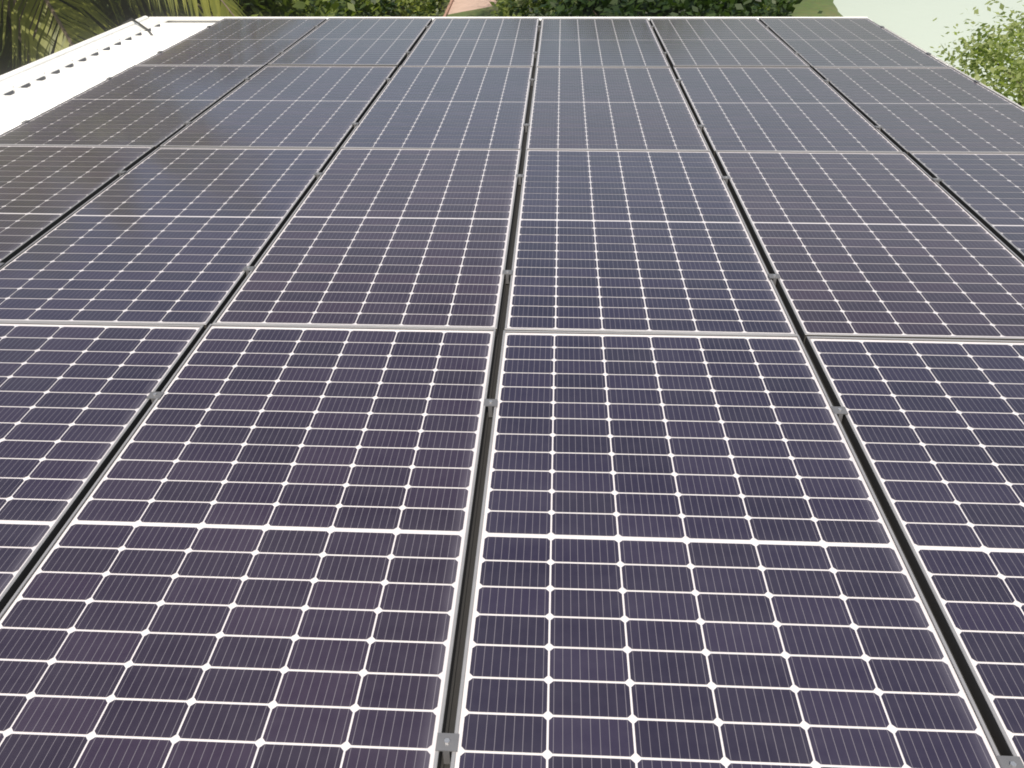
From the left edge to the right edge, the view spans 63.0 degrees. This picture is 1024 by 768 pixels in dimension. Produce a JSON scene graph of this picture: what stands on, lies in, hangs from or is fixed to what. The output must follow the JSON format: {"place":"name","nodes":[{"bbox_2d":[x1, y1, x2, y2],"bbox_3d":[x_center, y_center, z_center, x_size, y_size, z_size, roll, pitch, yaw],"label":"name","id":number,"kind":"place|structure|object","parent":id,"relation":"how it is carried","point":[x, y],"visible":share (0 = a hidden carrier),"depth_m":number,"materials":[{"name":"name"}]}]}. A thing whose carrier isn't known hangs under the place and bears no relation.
{"place":"outdoors","nodes":[
{"label":"outdoors","id":0,"kind":"place"},
{"bbox_2d":[443,0,495,16],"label":"paved path","id":1,"kind":"structure","parent":0,"point":[456,6],"depth_m":38.61,"materials":[{"name":"concrete"}]},
{"bbox_2d":[107,0,842,16],"bbox_3d":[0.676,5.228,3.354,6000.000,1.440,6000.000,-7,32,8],"label":"terrain","id":2,"kind":"structure","parent":0,"point":[810,8],"depth_m":26.37,"materials":[{"name":"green plant"}]},
{"bbox_2d":[0,5,132,68],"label":"broadleaf tree","id":3,"kind":"object","parent":2,"relation":"on","point":[76,35],"depth_m":14.26,"materials":[{"name":"green plant"}]},
{"bbox_2d":[0,0,302,74],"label":"date palm","id":4,"kind":"object","parent":2,"relation":"on","point":[30,25],"visible":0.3,"depth_m":9.07,"materials":[{"name":"green plant"}]},
{"bbox_2d":[57,0,293,29],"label":"tree","id":5,"kind":"object","parent":2,"relation":"on","point":[145,7],"visible":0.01,"depth_m":11.33,"materials":[{"name":"green plant"}]},
{"bbox_2d":[0,0,373,72],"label":"broadleaf tree","id":6,"kind":"object","parent":2,"relation":"on","point":[319,2],"depth_m":12.45,"materials":[{"name":"green plant"}]},
{"bbox_2d":[53,0,355,50],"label":"tree","id":7,"kind":"object","parent":2,"relation":"on","point":[300,5],"visible":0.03,"depth_m":10.82,"materials":[{"name":"green plant"}]},
{"bbox_2d":[161,0,329,16],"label":"shrub","id":8,"kind":"object","parent":2,"relation":"on","point":[236,12],"visible":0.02,"depth_m":11.59,"materials":[{"name":"green plant"}]},
{"bbox_2d":[240,0,391,16],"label":"shrub","id":9,"kind":"object","parent":2,"relation":"on","point":[335,5],"visible":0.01,"depth_m":12.05,"materials":[{"name":"green plant"}]},
{"bbox_2d":[304,0,335,11],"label":"tree","id":10,"kind":"object","parent":2,"relation":"on","point":[315,8],"depth_m":18.08,"materials":[{"name":"green plant"}]},
{"bbox_2d":[249,0,401,16],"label":"shrub","id":11,"kind":"object","parent":2,"relation":"on","point":[370,10],"depth_m":14.64,"materials":[{"name":"green plant"}]},
{"bbox_2d":[302,0,364,16],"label":"shrub","id":12,"kind":"object","parent":2,"relation":"on","point":[327,6],"depth_m":18.81,"materials":[{"name":"green plant"}]},
{"bbox_2d":[311,0,428,16],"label":"shrub","id":13,"kind":"object","parent":2,"relation":"on","point":[390,12],"visible":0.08,"depth_m":22.13,"materials":[{"name":"green plant"}]},
{"bbox_2d":[367,0,438,16],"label":"shrub","id":14,"kind":"object","parent":2,"relation":"on","point":[418,8],"visible":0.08,"depth_m":24.49,"materials":[{"name":"green plant"}]},
{"bbox_2d":[409,3,425,15],"bbox_3d":[-4.075,-13.565,31.521,1.954,2.038,2.113,-7,32,8],"label":"path hedge","id":15,"kind":"object","parent":2,"relation":"on","point":[420,13],"visible":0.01,"depth_m":31.50,"materials":[{"name":"green plant"}]},
{"bbox_2d":[402,0,440,16],"bbox_3d":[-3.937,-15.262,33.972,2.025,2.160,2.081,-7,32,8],"label":"path hedge","id":16,"kind":"object","parent":2,"relation":"on","point":[427,6],"visible":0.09,"depth_m":34.12,"materials":[{"name":"green plant"}]},
{"bbox_2d":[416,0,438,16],"bbox_3d":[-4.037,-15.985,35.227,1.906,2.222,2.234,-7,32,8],"label":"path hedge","id":17,"kind":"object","parent":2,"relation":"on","point":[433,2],"visible":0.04,"depth_m":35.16,"materials":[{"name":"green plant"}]},
{"bbox_2d":[430,0,443,16],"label":"path hedge","id":18,"kind":"object","parent":2,"relation":"on","point":[439,4],"visible":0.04,"depth_m":36.75,"materials":[{"name":"green plant"}]},
{"bbox_2d":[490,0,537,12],"bbox_3d":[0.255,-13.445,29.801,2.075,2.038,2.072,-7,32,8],"label":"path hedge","id":19,"kind":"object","parent":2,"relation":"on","point":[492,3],"depth_m":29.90,"materials":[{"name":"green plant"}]},
{"bbox_2d":[490,0,549,16],"bbox_3d":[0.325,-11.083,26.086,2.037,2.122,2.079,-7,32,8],"label":"path hedge","id":20,"kind":"object","parent":2,"relation":"on","point":[520,2],"visible":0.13,"depth_m":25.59,"materials":[{"name":"green plant"}]},
{"bbox_2d":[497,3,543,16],"bbox_3d":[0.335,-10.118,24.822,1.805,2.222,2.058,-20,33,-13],"label":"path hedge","id":21,"kind":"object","parent":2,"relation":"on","point":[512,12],"visible":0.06,"depth_m":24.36,"materials":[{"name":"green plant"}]},
{"bbox_2d":[512,12,534,16],"bbox_3d":[0.244,-9.337,23.474,1.966,2.064,2.203,-7,32,8],"label":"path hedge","id":22,"kind":"object","parent":2,"relation":"on","point":[518,15],"visible":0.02,"depth_m":22.93,"materials":[{"name":"green plant"}]},
{"bbox_2d":[537,0,577,15],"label":"shrub","id":23,"kind":"object","parent":2,"relation":"on","point":[563,2],"visible":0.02,"depth_m":23.48,"materials":[{"name":"green plant"}]},
{"bbox_2d":[529,0,743,16],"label":"tree","id":24,"kind":"object","parent":2,"relation":"on","point":[568,9],"visible":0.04,"depth_m":12.40,"materials":[{"name":"green plant"}]},
{"bbox_2d":[556,0,758,16],"bbox_3d":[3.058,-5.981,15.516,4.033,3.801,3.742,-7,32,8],"label":"shrub","id":25,"kind":"object","parent":2,"relation":"on","point":[644,11],"depth_m":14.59,"materials":[{"name":"green plant"}]},
{"bbox_2d":[507,0,822,16],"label":"broadleaf tree","id":26,"kind":"object","parent":2,"relation":"on","point":[754,1],"depth_m":15.83,"materials":[{"name":"green plant"}]},
{"bbox_2d":[678,0,801,16],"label":"shrub","id":27,"kind":"object","parent":2,"relation":"on","point":[723,4],"visible":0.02,"depth_m":13.72,"materials":[{"name":"green plant"}]},
{"bbox_2d":[758,0,779,16],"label":"tree","id":28,"kind":"object","parent":2,"relation":"on","point":[765,6],"visible":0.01,"depth_m":19.89,"materials":[{"name":"green plant"}]},
{"bbox_2d":[768,0,796,16],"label":"shrub","id":29,"kind":"object","parent":2,"relation":"on","point":[790,2],"visible":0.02,"depth_m":21.66,"materials":[{"name":"green plant"}]},
{"bbox_2d":[757,0,809,16],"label":"shrub","id":30,"kind":"object","parent":2,"relation":"on","point":[764,8],"depth_m":19.61,"materials":[{"name":"green plant"}]},
{"bbox_2d":[776,0,797,16],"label":"hedge shrub","id":31,"kind":"object","parent":2,"relation":"on","point":[783,10],"visible":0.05,"depth_m":21.89,"materials":[{"name":"green plant"}]},
{"bbox_2d":[929,0,1023,106],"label":"tree","id":32,"kind":"object","parent":2,"relation":"on","point":[1014,75],"visible":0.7,"depth_m":10.20,"materials":[{"name":"green plant"}]},
{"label":"building walls","id":33,"kind":"object","parent":2,"relation":"on","visible":0},
{"bbox_2d":[0,21,1009,134],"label":"roof sheet","id":34,"kind":"object","parent":33,"relation":"on","point":[20,105],"visible":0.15,"depth_m":6.62,"materials":[{"name":"white metal"}]},
{"bbox_2d":[0,16,167,94],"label":"flashing","id":35,"kind":"object","parent":34,"relation":"on","point":[24,76],"visible":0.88,"depth_m":7.00,"materials":[{"name":"white metal"}]},
{"bbox_2d":[121,18,153,35],"bbox_3d":[-3.607,-3.456,8.085,0.084,0.155,0.829,-31,37,-28],"label":"solar cable conduit","id":36,"kind":"object","parent":34,"relation":"on","point":[140,24],"visible":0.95,"depth_m":8.14,"materials":[{"name":"grey metal"}]},
{"bbox_2d":[402,20,1001,767],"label":"mounting rails","id":37,"kind":"object","parent":34,"relation":"on","point":[460,648],"visible":0.02,"depth_m":2.19,"materials":[{"name":"metal"}]},
{"bbox_2d":[0,144,155,265],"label":"solar panel","id":38,"kind":"object","parent":37,"relation":"on","point":[44,189],"visible":0.99,"depth_m":4.19,"materials":[{"name":"glass"}]},
{"bbox_2d":[0,321,204,612],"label":"solar panel","id":39,"kind":"object","parent":37,"relation":"on","point":[75,404],"visible":1,"depth_m":2.49,"materials":[{"name":"glass"}]},
{"bbox_2d":[0,65,263,148],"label":"solar panel","id":40,"kind":"object","parent":37,"relation":"on","point":[156,106],"visible":1,"depth_m":5.35,"materials":[{"name":"glass"}]},
{"bbox_2d":[0,147,336,329],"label":"solar panel","id":41,"kind":"object","parent":37,"relation":"on","point":[174,235],"visible":1,"depth_m":3.55,"materials":[{"name":"glass"}]},
{"bbox_2d":[136,18,326,66],"bbox_3d":[-2.335,-2.969,7.225,0.998,0.035,2.008,1,33,3],"label":"solar panel","id":42,"kind":"object","parent":37,"relation":"on","point":[264,42],"visible":0.98,"depth_m":7.10,"materials":[{"name":"glass"}]},
{"bbox_2d":[0,324,495,767],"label":"solar panel","id":43,"kind":"object","parent":37,"relation":"on","point":[254,555],"visible":1,"depth_m":1.93,"materials":[{"name":"glass"}]},
{"bbox_2d":[160,65,396,151],"bbox_3d":[-1.418,-1.850,5.487,0.998,0.036,2.008,1,33,3],"label":"solar panel","id":44,"kind":"object","parent":37,"relation":"on","point":[282,106],"visible":0.98,"depth_m":5.29,"materials":[{"name":"glass"}]},
{"bbox_2d":[267,18,431,68],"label":"solar panel","id":45,"kind":"object","parent":37,"relation":"on","point":[359,41],"visible":1,"depth_m":7.02,"materials":[{"name":"glass"}]},
{"bbox_2d":[212,147,520,336],"bbox_3d":[-0.498,-0.734,3.745,0.998,0.035,2.008,1,33,3],"label":"solar panel","id":46,"kind":"object","parent":37,"relation":"on","point":[393,237],"visible":0.99,"depth_m":3.47,"materials":[{"name":"glass"}]},
{"bbox_2d":[341,66,532,150],"bbox_3d":[-0.397,-1.828,5.438,0.998,0.036,2.008,1,33,3],"label":"solar panel","id":47,"kind":"object","parent":37,"relation":"on","point":[448,106],"visible":0.98,"depth_m":5.25,"materials":[{"name":"glass"}]},
{"bbox_2d":[401,18,538,66],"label":"solar panel","id":48,"kind":"object","parent":37,"relation":"on","point":[476,41],"visible":0.98,"depth_m":6.99,"materials":[{"name":"glass"}]},
{"bbox_2d":[0,25,1023,767],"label":"panel clamps","id":49,"kind":"object","parent":37,"relation":"attached to","point":[446,743],"visible":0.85,"depth_m":2.48,"materials":[{"name":"metal"}]},
{"bbox_2d":[536,18,669,66],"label":"solar panel","id":50,"kind":"object","parent":37,"relation":"on","point":[603,42],"visible":1,"depth_m":6.93,"materials":[{"name":"glass"}]},
{"bbox_2d":[526,66,709,150],"bbox_3d":[0.626,-1.806,5.387,0.998,0.037,2.008,1,33,3],"label":"solar panel","id":51,"kind":"object","parent":37,"relation":"on","point":[626,108],"visible":0.98,"depth_m":5.20,"materials":[{"name":"glass"}]},
{"bbox_2d":[505,149,797,334],"bbox_3d":[0.524,-0.711,3.701,0.998,0.037,2.008,1,33,3],"label":"solar panel","id":52,"kind":"object","parent":37,"relation":"on","point":[652,241],"visible":0.98,"depth_m":3.42,"materials":[{"name":"glass"}]},
{"bbox_2d":[450,330,1001,767],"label":"solar panel","id":53,"kind":"object","parent":37,"relation":"on","point":[689,553],"visible":1,"depth_m":1.89,"materials":[{"name":"glass"}]},
{"bbox_2d":[650,18,809,68],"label":"solar panel","id":54,"kind":"object","parent":37,"relation":"on","point":[719,42],"visible":1,"depth_m":6.87,"materials":[{"name":"glass"}]},
{"bbox_2d":[673,67,901,155],"bbox_3d":[1.644,-1.786,5.343,0.998,0.037,2.008,1,33,3],"label":"solar panel","id":55,"kind":"object","parent":37,"relation":"on","point":[771,109],"visible":1,"depth_m":5.15,"materials":[{"name":"glass"}]},
{"bbox_2d":[759,18,948,68],"bbox_3d":[2.765,-2.865,6.983,0.998,0.035,2.008,1,33,3],"label":"solar panel","id":56,"kind":"object","parent":37,"relation":"on","point":[840,42],"visible":1,"depth_m":6.84,"materials":[{"name":"glass"}]},
{"bbox_2d":[715,151,1023,342],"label":"solar panel","id":57,"kind":"object","parent":37,"relation":"on","point":[880,244],"visible":1,"depth_m":3.41,"materials":[{"name":"glass"}]},
{"bbox_2d":[805,336,1023,763],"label":"solar panel","id":58,"kind":"object","parent":37,"relation":"on","point":[934,428],"visible":1,"depth_m":2.21,"materials":[{"name":"glass"}]},
{"bbox_2d":[813,67,1023,154],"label":"solar panel","id":59,"kind":"object","parent":37,"relation":"on","point":[929,109],"visible":1,"depth_m":5.19,"materials":[{"name":"glass"}]},
{"bbox_2d":[908,152,1023,260],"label":"solar panel","id":60,"kind":"object","parent":37,"relation":"on","point":[985,189],"visible":0.98,"depth_m":4.04,"materials":[{"name":"glass"}]},
{"bbox_2d":[884,27,1023,108],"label":"roof edge","id":61,"kind":"object","parent":33,"relation":"attached to","point":[954,68],"visible":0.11,"depth_m":6.72,"materials":[{"name":"white metal"}]},
{"bbox_2d":[833,0,1023,103],"bbox_3d":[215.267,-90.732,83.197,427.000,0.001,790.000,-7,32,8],"label":"lake water","id":62,"kind":"structure","parent":0,"point":[912,21],"depth_m":22.98,"materials":[{"name":"white"}]},
{"label":"roof sheet","id":63,"kind":"object","parent":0,"visible":0},
{"bbox_2d":[149,17,871,20],"bbox_3d":[-0.572,1.309,0.855,7.250,0.170,18.156,1,33,3],"label":"barge flashing","id":64,"kind":"object","parent":63,"relation":"attached to","point":[193,18],"visible":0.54,"depth_m":8.43,"materials":[{"name":"white metal"}]}
]}

